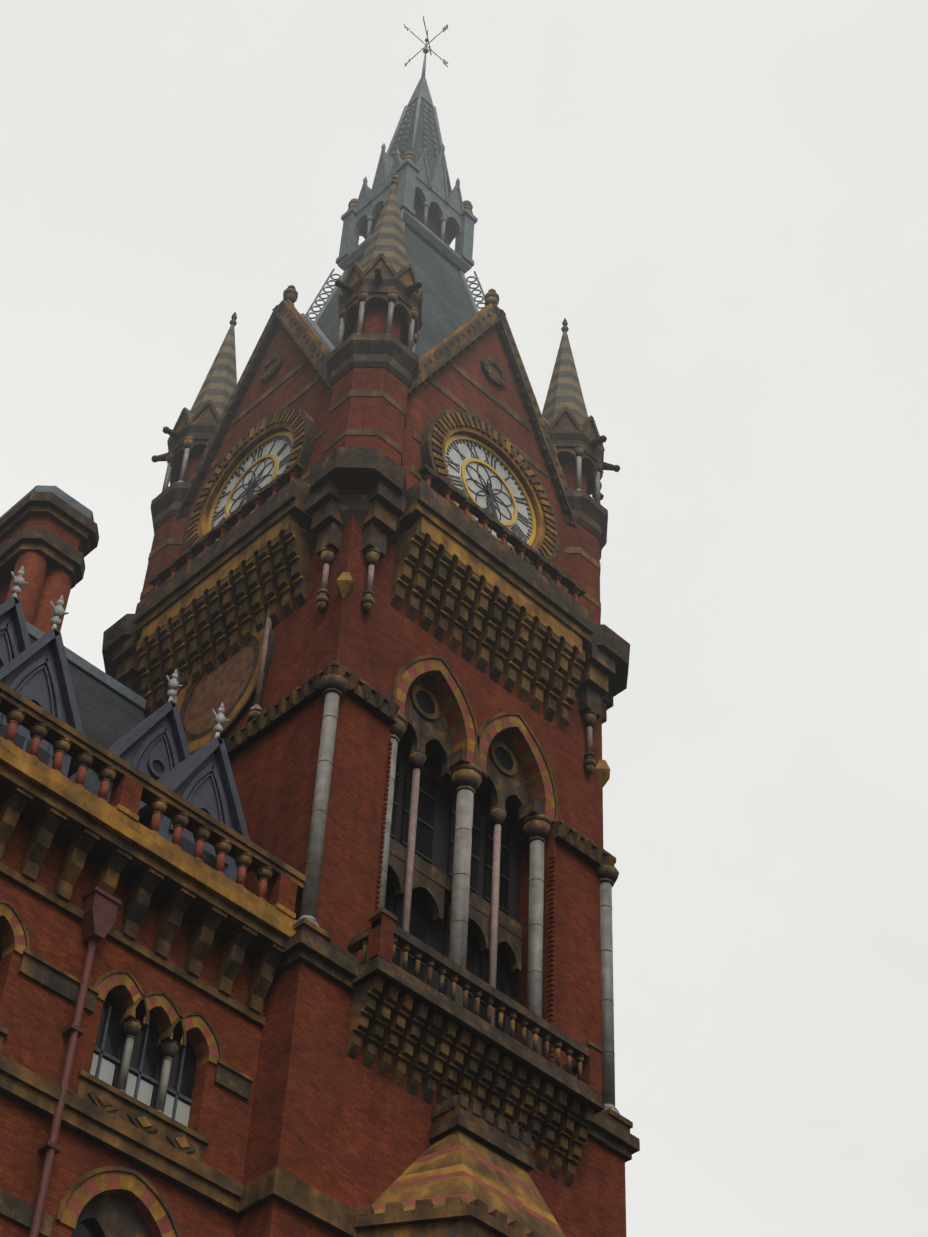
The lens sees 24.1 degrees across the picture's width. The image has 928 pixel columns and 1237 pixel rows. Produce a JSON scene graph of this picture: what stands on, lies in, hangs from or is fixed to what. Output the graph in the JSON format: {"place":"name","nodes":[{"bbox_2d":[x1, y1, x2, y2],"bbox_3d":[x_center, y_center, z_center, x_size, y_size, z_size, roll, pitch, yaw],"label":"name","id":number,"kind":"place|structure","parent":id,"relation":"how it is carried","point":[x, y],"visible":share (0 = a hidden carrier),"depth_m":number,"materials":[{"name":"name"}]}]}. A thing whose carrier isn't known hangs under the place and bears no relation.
{"place":"outdoors","nodes":[
{"label":"outdoors","id":0,"kind":"place"},
{"bbox_2d":[0,485,305,1236],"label":"hotel wing","id":1,"kind":"structure","parent":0,"point":[145,933],"depth_m":45.77,"materials":[{"name":"red brick"}]},
{"bbox_2d":[0,0,927,1236],"label":"sky","id":2,"kind":"structure","parent":0,"point":[722,205],"materials":[{"name":"white"}]},
{"bbox_3d":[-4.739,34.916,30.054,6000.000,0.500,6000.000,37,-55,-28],"label":"ground","id":3,"kind":"structure","parent":0,"visible":0},
{"bbox_2d":[102,172,639,1236],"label":"clock tower","id":4,"kind":"structure","parent":3,"relation":"on","point":[368,610],"depth_m":58.57,"materials":[{"name":"red brick"}]},
{"bbox_2d":[305,16,485,357],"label":"spire","id":5,"kind":"structure","parent":4,"relation":"on","point":[437,215],"depth_m":81.06,"materials":[{"name":"metal"}]},
{"bbox_2d":[353,1093,565,1236],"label":"turret roof","id":6,"kind":"structure","parent":4,"relation":"attached to","point":[465,1174],"depth_m":46.35,"materials":[{"name":"stone"}]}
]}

